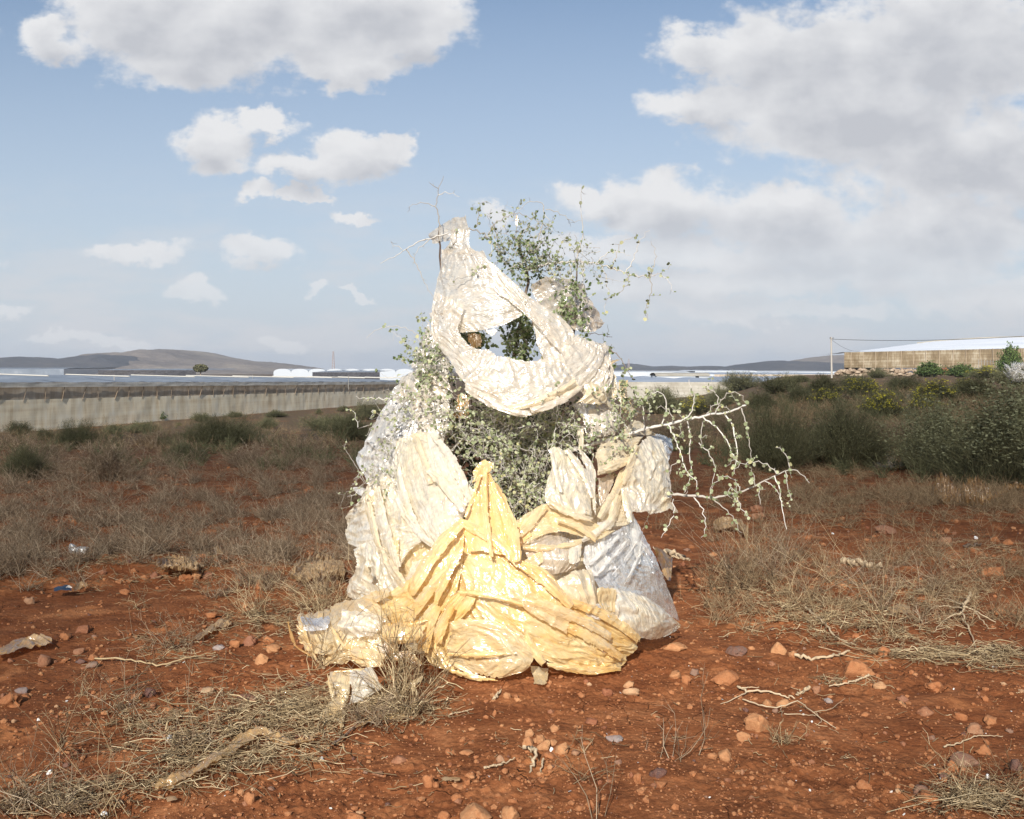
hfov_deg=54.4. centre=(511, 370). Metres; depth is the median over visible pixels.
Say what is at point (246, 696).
stone
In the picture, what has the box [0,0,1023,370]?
sky
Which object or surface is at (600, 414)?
plastic sheet
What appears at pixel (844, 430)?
broom bush
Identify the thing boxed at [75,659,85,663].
stone
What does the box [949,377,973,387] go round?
flowering bush
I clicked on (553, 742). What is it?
stone
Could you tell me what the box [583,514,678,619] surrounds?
plastic bag
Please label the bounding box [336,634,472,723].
dead plant
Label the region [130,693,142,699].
stone
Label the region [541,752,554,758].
stone
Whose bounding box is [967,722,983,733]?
stone
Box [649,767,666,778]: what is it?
stone
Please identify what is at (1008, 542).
stone
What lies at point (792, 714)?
stick
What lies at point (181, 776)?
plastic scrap
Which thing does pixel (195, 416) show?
broom bush
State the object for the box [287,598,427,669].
plastic sheet
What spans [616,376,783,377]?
greenhouse
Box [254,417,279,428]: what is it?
broom bush
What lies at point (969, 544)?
stick
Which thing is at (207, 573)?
stone
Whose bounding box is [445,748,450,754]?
stone
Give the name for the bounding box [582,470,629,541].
plastic sheet
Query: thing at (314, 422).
broom bush
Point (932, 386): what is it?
flowering bush
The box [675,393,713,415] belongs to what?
flowering bush
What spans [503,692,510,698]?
stone
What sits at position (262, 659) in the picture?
stone
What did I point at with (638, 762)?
shell bits
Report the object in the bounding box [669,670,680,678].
stone
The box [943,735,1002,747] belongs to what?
stick
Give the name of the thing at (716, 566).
dead plant
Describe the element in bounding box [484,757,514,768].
stick
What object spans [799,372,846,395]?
broom bush
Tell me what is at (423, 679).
dead plant
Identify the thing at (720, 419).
dry bush
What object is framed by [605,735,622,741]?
stone
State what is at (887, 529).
stone
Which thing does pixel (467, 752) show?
stone
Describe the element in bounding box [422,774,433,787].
stone
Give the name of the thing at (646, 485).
plastic sheet
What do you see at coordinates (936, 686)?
stone
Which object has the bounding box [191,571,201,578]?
stone
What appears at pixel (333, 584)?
dead plant
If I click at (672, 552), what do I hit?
stick
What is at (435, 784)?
stone
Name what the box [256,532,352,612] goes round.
dead plant
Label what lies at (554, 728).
stone
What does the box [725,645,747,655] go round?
stone
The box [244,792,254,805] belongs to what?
stone
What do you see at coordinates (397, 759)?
stone
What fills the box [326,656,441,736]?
dead plant
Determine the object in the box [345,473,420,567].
plastic sheet
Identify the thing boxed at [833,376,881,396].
flowering bush
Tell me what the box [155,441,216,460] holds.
broom bush
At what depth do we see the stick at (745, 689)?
4.58 m
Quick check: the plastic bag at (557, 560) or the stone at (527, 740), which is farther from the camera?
the plastic bag at (557, 560)
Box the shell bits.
[7,625,1011,815]
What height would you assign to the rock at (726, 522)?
0.096 m
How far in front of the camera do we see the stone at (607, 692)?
4.60 m
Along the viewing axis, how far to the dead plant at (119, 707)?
4.37 m
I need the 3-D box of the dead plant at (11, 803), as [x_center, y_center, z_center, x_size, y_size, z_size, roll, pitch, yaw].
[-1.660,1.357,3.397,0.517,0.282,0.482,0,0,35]
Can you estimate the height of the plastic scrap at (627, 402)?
0.204 m
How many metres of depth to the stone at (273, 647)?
5.32 m
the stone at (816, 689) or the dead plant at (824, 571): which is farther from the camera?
the dead plant at (824, 571)
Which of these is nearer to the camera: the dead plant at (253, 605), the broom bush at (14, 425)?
the dead plant at (253, 605)
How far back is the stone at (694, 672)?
4.90 m
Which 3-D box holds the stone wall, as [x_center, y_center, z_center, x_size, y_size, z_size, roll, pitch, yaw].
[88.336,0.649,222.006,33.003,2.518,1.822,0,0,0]
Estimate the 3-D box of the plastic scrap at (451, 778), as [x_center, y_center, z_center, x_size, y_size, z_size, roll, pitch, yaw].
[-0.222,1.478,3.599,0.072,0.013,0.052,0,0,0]
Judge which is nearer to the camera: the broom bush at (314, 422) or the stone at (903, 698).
the stone at (903, 698)
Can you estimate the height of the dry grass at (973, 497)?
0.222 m
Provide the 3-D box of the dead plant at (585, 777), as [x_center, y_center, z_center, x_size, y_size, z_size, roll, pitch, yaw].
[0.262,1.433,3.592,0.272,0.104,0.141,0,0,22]
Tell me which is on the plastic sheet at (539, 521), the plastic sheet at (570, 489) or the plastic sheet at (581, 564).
the plastic sheet at (570, 489)
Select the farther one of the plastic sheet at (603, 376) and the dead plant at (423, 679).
the plastic sheet at (603, 376)
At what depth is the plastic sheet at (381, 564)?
5.34 m
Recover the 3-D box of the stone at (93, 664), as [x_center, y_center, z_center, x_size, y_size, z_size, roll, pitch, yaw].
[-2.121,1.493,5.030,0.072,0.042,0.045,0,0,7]
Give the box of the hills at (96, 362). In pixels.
[0,354,139,373]
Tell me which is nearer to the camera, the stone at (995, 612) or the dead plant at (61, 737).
the dead plant at (61, 737)
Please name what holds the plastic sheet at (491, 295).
on the thorny shrub at (488, 426)
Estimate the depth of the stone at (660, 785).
3.56 m
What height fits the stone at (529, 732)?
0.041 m
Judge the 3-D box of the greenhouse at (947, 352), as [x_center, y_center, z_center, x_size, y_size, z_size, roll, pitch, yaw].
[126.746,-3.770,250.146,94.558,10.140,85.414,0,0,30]
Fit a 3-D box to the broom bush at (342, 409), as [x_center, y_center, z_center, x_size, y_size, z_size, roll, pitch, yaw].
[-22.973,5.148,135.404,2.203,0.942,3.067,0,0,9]
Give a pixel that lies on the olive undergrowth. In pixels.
(923, 470)
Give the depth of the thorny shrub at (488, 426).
5.58 m
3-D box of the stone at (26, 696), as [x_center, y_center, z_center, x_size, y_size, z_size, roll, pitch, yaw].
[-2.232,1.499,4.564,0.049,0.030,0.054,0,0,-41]
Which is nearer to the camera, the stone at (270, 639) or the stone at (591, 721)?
the stone at (591, 721)
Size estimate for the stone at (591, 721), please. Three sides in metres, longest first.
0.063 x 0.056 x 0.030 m
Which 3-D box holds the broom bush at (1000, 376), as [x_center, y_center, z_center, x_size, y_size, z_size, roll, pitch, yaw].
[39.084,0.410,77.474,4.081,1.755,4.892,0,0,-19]
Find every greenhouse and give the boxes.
[0,368,93,374]
[0,373,459,432]
[98,369,217,375]
[274,369,413,379]
[312,370,392,381]
[613,371,835,376]
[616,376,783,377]
[616,377,777,397]
[673,372,834,376]
[679,370,756,375]
[825,336,1023,373]
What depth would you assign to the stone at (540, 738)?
3.99 m
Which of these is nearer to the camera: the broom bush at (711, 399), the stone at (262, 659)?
the stone at (262, 659)
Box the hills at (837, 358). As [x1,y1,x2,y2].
[791,355,843,362]
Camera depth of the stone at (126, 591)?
6.68 m
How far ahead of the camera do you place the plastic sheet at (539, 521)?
5.05 m
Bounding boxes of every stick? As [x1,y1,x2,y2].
[94,652,215,666]
[331,726,355,744]
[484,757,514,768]
[492,689,501,699]
[522,745,544,772]
[664,548,689,560]
[721,685,794,703]
[742,698,844,727]
[794,650,849,660]
[795,685,810,695]
[804,606,855,644]
[829,674,869,686]
[840,557,882,567]
[927,592,994,646]
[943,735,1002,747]
[962,543,981,547]
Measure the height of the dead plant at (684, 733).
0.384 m
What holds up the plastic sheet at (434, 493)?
on the thorny shrub at (488, 426)
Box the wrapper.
[54,585,71,590]
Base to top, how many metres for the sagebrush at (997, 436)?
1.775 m
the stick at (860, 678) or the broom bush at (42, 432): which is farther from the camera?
the broom bush at (42, 432)
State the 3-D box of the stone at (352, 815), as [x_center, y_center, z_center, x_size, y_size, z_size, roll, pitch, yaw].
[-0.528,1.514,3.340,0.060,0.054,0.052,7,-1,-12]
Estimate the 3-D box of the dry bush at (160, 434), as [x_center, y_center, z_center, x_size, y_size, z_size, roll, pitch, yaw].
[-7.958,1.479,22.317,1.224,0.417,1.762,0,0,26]
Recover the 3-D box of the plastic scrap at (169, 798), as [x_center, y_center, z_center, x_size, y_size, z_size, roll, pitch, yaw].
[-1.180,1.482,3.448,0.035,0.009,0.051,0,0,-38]
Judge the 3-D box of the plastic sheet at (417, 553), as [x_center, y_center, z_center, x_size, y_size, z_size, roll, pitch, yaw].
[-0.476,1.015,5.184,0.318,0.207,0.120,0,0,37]
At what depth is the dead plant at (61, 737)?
3.93 m
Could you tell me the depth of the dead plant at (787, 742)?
3.98 m
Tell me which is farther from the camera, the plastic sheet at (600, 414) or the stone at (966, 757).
the plastic sheet at (600, 414)
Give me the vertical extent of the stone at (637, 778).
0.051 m
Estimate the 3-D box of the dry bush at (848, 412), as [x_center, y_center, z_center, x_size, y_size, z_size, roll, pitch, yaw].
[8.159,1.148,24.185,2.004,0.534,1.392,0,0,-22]
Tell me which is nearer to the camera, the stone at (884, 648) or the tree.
the stone at (884, 648)
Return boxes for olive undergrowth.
[0,376,1023,483]
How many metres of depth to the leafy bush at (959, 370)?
172.98 m
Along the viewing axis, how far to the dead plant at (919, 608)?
5.89 m
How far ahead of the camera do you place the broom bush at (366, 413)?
112.47 m
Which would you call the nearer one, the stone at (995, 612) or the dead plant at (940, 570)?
the stone at (995, 612)
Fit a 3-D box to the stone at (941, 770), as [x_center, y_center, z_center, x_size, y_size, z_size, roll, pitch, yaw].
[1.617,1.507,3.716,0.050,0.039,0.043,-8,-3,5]
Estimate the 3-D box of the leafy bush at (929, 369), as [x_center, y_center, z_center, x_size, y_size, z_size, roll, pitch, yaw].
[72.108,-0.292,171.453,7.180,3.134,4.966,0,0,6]
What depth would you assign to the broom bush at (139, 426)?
86.67 m
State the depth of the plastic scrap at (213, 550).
8.06 m
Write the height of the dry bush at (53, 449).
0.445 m
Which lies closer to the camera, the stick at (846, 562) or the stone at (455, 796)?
the stone at (455, 796)
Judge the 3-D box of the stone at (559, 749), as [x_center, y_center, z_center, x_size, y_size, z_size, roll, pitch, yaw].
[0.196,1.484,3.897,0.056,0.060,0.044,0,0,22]
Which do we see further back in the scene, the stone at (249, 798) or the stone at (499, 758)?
the stone at (499, 758)
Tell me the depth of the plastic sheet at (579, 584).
4.89 m
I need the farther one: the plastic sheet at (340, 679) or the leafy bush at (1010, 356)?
the leafy bush at (1010, 356)
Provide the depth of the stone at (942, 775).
3.65 m
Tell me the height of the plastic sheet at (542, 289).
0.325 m
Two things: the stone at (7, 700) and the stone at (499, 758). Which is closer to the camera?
the stone at (499, 758)
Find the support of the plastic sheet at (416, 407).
hanging from the thorny shrub at (488, 426)
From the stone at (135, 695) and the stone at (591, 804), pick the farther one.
the stone at (135, 695)
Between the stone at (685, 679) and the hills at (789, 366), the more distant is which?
the hills at (789, 366)
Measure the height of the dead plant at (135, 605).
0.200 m
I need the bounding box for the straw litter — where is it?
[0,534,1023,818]
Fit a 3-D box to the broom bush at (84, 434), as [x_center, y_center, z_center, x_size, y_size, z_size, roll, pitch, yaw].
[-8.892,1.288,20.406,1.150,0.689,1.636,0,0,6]
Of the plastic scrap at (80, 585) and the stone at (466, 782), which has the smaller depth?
the stone at (466, 782)
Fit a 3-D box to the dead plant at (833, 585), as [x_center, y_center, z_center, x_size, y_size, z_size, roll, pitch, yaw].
[2.020,1.200,6.534,1.000,0.607,0.702,0,0,41]
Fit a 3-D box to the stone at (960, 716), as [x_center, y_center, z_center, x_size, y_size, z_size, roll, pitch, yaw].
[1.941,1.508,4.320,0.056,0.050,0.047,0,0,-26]
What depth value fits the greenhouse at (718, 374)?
449.76 m
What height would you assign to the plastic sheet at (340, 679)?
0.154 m
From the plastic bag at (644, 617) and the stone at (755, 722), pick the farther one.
the plastic bag at (644, 617)
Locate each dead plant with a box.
[0,719,98,815]
[0,719,144,818]
[10,685,112,763]
[40,691,145,818]
[65,660,101,697]
[77,643,169,714]
[115,600,207,658]
[116,613,267,762]
[122,577,162,609]
[205,561,300,617]
[244,553,394,673]
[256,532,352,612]
[319,543,355,605]
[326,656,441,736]
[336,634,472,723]
[340,564,473,697]
[390,625,456,685]
[552,745,623,783]
[554,739,615,818]
[564,725,594,752]
[642,663,722,761]
[668,491,825,581]
[685,532,756,591]
[696,510,785,565]
[707,502,818,579]
[735,507,904,596]
[739,555,835,610]
[746,478,841,564]
[763,719,809,747]
[772,532,889,583]
[792,551,875,627]
[799,507,923,608]
[812,510,995,640]
[813,512,920,584]
[873,532,993,597]
[884,574,955,625]
[899,526,974,584]
[916,514,1021,567]
[917,727,1017,804]
[928,737,1023,795]
[931,576,1001,609]
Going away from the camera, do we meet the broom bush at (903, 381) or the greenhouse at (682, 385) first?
the broom bush at (903, 381)
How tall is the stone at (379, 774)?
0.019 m
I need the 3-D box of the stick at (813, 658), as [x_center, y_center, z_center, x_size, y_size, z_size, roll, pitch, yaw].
[1.623,1.485,5.162,0.315,0.044,0.071,0,0,-10]
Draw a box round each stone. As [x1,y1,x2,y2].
[0,692,22,707]
[14,687,27,693]
[21,693,30,699]
[24,597,34,603]
[37,654,50,666]
[59,632,71,639]
[62,762,69,767]
[73,648,84,654]
[75,625,89,633]
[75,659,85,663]
[85,661,98,667]
[87,654,97,659]
[115,579,125,583]
[118,588,129,594]
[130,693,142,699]
[137,772,149,780]
[143,688,156,697]
[147,702,156,708]
[150,571,162,578]
[162,706,172,714]
[179,573,192,580]
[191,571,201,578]
[201,572,212,578]
[201,687,214,692]
[205,612,216,618]
[212,644,224,649]
[229,640,239,647]
[237,694,254,704]
[242,636,257,645]
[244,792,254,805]
[254,653,268,664]
[262,636,274,641]
[266,643,280,652]
[346,812,363,818]
[372,771,383,776]
[391,755,406,763]
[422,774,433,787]
[433,782,438,787]
[437,811,450,818]
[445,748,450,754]
[451,793,462,800]
[459,749,473,755]
[460,802,492,818]
[464,779,469,785]
[465,771,475,778]
[496,755,504,762]
[501,806,519,818]
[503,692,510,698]
[522,736,533,745]
[524,728,533,736]
[536,734,545,743]
[536,739,549,750]
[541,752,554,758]
[550,724,559,732]
[550,739,557,745]
[555,742,569,754]
[571,749,579,755]
[584,717,597,724]
[586,800,593,807]
[602,688,612,696]
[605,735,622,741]
[622,688,639,695]
[623,680,633,687]
[633,773,641,783]
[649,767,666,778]
[655,781,667,788]
[662,642,686,651]
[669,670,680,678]
[681,675,690,684]
[690,669,699,675]
[701,745,711,751]
[706,753,717,759]
[710,669,739,686]
[718,749,731,761]
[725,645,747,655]
[736,731,751,741]
[743,713,769,731]
[749,505,763,511]
[751,512,765,518]
[762,699,771,706]
[770,642,786,654]
[776,699,790,707]
[788,650,796,657]
[811,686,820,693]
[824,698,832,702]
[843,659,874,676]
[852,633,859,637]
[856,779,872,790]
[861,712,869,716]
[873,681,886,688]
[874,525,896,533]
[878,646,890,656]
[896,695,908,702]
[913,784,932,794]
[916,706,933,716]
[916,789,938,805]
[923,682,943,691]
[927,735,935,739]
[937,537,951,544]
[937,772,948,777]
[938,768,951,773]
[944,760,958,771]
[948,751,979,767]
[953,712,967,720]
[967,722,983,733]
[975,744,990,754]
[981,566,1006,575]
[983,714,996,725]
[990,536,999,541]
[990,608,1006,615]
[1002,539,1013,544]
[1009,759,1022,770]
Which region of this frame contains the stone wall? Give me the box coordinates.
[834,368,975,375]
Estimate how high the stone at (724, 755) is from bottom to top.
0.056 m
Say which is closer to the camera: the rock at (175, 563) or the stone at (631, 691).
the stone at (631, 691)
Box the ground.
[0,371,1023,818]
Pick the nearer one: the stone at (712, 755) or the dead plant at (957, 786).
the dead plant at (957, 786)
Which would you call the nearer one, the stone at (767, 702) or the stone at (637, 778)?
the stone at (637, 778)
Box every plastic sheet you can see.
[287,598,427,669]
[322,666,404,727]
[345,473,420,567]
[346,540,405,603]
[356,371,449,489]
[362,460,640,684]
[364,460,452,656]
[392,428,472,546]
[399,543,430,580]
[409,394,469,440]
[411,215,616,416]
[516,504,614,551]
[521,494,665,610]
[531,276,603,331]
[545,426,595,520]
[557,569,609,619]
[573,402,619,436]
[576,351,618,404]
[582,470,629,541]
[595,420,677,521]
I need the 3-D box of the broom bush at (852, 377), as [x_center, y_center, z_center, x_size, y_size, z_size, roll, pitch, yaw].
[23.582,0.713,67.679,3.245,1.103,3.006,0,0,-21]
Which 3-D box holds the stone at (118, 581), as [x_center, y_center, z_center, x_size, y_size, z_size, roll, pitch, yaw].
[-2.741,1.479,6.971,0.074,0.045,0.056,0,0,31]
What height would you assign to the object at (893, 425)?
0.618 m
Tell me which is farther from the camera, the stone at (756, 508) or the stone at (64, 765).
the stone at (756, 508)
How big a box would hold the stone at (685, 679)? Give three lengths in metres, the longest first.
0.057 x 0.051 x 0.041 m
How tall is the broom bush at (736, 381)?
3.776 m
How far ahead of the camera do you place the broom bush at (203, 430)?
21.07 m
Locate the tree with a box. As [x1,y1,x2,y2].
[193,364,208,374]
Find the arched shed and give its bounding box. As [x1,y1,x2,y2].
[650,373,710,377]
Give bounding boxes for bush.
[0,441,60,481]
[2,439,86,462]
[3,420,36,435]
[34,428,55,439]
[36,439,149,481]
[47,417,107,448]
[104,423,129,433]
[124,420,160,432]
[125,426,181,444]
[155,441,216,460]
[164,411,277,446]
[188,412,210,421]
[212,443,295,466]
[226,410,244,416]
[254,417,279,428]
[262,409,288,416]
[265,435,346,459]
[293,412,360,430]
[311,411,384,440]
[313,409,322,413]
[337,405,349,411]
[349,400,383,419]
[639,383,689,413]
[644,416,719,442]
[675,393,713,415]
[698,409,744,429]
[700,383,740,407]
[716,370,762,390]
[723,398,839,472]
[736,415,765,440]
[744,388,775,409]
[751,372,809,393]
[783,384,812,401]
[784,393,917,469]
[786,374,810,382]
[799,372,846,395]
[806,387,846,403]
[814,407,870,426]
[833,373,877,386]
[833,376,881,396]
[855,387,912,419]
[865,366,892,377]
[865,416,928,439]
[875,374,928,390]
[905,378,961,401]
[906,390,947,411]
[912,360,951,376]
[946,362,975,376]
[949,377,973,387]
[951,372,999,399]
[961,364,1005,377]
[988,366,1023,386]
[992,341,1022,372]
[1003,361,1023,381]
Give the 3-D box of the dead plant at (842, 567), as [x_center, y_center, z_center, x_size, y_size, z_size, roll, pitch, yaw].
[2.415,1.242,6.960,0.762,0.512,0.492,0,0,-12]
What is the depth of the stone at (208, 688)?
4.62 m
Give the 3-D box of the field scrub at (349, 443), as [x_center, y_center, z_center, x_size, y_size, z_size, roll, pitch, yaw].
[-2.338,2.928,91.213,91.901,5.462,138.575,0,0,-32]
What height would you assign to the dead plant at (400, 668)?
0.614 m
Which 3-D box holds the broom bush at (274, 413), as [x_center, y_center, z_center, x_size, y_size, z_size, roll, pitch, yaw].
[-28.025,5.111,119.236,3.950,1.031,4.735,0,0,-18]
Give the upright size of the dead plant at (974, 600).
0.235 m
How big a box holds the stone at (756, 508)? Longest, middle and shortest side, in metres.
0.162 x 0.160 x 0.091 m
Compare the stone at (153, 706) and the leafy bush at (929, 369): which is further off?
the leafy bush at (929, 369)
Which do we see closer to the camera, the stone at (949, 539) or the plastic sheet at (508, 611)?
the plastic sheet at (508, 611)
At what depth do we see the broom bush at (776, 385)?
69.59 m
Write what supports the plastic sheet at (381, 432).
on the thorny shrub at (488, 426)
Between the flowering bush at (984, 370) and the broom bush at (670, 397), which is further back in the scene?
the flowering bush at (984, 370)
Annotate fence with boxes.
[978,359,996,369]
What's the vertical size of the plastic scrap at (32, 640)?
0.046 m
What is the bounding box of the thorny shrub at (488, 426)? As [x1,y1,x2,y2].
[338,176,808,537]
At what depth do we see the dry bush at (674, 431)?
21.96 m
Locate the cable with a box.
[837,336,1023,340]
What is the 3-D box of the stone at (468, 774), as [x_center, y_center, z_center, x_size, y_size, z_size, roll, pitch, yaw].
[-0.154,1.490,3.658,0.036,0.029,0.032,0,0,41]
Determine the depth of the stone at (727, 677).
4.78 m
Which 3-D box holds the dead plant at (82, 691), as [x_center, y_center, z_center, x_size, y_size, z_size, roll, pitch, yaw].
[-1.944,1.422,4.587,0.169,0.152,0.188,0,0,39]
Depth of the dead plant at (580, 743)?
3.88 m
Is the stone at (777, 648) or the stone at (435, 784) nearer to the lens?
the stone at (435, 784)
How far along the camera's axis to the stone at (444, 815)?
3.33 m
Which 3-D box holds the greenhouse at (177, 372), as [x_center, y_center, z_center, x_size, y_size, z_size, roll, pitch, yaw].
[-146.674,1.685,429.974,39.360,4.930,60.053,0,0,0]
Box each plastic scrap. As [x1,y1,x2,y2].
[0,633,51,654]
[73,581,86,590]
[151,726,313,789]
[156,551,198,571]
[166,796,176,801]
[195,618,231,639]
[207,545,222,554]
[289,553,344,582]
[406,676,422,691]
[441,777,459,780]
[468,333,481,347]
[619,380,638,415]
[653,547,672,580]
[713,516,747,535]
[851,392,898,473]
[888,604,910,613]
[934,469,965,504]
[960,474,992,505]
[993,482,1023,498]
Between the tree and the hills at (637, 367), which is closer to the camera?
the tree
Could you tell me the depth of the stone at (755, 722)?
4.12 m
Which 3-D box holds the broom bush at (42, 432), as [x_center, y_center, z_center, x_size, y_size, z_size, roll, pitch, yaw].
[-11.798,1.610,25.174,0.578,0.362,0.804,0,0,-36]
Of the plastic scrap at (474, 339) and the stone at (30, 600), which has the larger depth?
the stone at (30, 600)
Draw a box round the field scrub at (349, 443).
[0,379,1023,451]
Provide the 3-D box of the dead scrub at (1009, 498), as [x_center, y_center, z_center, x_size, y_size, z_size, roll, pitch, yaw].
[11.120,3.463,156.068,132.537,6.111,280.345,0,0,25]
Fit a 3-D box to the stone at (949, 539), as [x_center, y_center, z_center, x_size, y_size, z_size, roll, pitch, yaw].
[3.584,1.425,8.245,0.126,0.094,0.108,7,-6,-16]
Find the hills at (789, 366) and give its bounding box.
[643,361,995,372]
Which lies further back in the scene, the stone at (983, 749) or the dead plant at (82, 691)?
the dead plant at (82, 691)
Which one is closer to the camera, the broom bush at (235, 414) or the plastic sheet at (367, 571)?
the plastic sheet at (367, 571)
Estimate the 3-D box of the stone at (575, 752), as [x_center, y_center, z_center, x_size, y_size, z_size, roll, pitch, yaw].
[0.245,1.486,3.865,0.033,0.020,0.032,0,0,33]
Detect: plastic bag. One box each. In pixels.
[524,535,581,573]
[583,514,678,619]
[597,587,680,639]
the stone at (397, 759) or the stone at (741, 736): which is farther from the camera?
the stone at (741, 736)
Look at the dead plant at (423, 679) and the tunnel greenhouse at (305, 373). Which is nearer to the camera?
the dead plant at (423, 679)
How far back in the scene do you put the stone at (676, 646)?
5.35 m
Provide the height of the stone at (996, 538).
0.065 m
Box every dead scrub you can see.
[0,418,380,598]
[619,377,1023,633]
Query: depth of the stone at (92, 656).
5.18 m
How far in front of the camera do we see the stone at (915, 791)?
3.53 m
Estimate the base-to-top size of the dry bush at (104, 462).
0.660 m
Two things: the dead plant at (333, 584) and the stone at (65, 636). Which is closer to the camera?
the stone at (65, 636)
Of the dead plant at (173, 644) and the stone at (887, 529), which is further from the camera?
the stone at (887, 529)
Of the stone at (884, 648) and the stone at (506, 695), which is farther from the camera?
the stone at (884, 648)
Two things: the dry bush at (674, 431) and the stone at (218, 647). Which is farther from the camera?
the dry bush at (674, 431)
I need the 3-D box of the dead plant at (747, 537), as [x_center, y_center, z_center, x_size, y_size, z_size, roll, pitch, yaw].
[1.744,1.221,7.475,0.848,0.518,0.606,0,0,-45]
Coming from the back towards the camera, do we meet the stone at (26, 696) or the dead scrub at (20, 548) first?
the dead scrub at (20, 548)
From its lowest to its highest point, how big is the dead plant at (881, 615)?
0.651 m
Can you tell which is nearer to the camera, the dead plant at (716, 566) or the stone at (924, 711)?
the stone at (924, 711)
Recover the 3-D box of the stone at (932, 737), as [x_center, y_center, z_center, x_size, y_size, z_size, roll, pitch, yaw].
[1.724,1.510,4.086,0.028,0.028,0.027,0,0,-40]
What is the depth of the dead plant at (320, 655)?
4.97 m
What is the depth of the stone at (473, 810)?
3.32 m
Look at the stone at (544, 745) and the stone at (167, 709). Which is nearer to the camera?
the stone at (544, 745)
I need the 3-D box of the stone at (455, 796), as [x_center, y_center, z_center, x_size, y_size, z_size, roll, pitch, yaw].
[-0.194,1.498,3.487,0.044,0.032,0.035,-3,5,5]
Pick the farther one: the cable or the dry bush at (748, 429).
the cable
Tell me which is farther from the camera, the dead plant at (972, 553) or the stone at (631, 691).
the dead plant at (972, 553)
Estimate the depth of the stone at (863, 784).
3.57 m
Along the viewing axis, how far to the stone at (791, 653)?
5.18 m
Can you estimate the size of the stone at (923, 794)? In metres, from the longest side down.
0.072 x 0.064 x 0.059 m
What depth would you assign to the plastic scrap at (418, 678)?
4.56 m
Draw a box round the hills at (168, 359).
[78,349,322,373]
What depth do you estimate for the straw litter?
4.30 m
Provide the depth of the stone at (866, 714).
4.34 m
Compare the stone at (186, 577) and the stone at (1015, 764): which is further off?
the stone at (186, 577)
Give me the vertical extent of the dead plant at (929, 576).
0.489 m
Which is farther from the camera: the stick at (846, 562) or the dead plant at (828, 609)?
the stick at (846, 562)
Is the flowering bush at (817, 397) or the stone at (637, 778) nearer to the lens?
the stone at (637, 778)
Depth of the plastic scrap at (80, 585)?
6.68 m
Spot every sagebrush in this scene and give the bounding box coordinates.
[868,364,1023,490]
[874,382,992,474]
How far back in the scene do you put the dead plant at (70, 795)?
3.36 m
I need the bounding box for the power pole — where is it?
[830,337,833,377]
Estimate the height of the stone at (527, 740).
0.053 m
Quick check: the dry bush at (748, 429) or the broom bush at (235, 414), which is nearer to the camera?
the dry bush at (748, 429)
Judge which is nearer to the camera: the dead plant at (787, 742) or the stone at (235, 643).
the dead plant at (787, 742)
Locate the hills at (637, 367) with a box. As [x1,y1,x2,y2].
[614,363,684,370]
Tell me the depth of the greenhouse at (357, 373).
400.01 m
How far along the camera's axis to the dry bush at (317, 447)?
17.18 m
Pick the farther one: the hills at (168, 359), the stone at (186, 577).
the hills at (168, 359)
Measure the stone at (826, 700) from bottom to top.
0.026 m
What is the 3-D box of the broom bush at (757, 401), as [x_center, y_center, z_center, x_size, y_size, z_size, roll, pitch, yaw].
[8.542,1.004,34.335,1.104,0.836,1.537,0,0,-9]
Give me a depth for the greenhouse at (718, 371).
607.99 m
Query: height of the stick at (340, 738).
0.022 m
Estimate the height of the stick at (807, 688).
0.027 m
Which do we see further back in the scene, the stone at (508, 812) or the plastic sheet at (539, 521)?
the plastic sheet at (539, 521)
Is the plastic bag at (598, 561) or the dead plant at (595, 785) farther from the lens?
the plastic bag at (598, 561)
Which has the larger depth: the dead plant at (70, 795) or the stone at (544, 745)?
the stone at (544, 745)
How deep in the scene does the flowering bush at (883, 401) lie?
26.05 m
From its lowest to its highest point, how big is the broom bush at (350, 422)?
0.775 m
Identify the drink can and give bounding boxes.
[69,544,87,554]
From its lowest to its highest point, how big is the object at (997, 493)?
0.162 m
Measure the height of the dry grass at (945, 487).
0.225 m
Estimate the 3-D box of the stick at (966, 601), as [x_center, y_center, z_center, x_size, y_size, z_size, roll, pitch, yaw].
[2.607,1.442,5.853,0.390,0.106,0.985,0,0,34]
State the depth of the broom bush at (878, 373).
153.76 m
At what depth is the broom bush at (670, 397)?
125.89 m
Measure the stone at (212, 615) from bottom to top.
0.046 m
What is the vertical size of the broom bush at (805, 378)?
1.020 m
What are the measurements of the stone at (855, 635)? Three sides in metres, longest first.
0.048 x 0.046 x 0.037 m
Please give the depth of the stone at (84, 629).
5.64 m

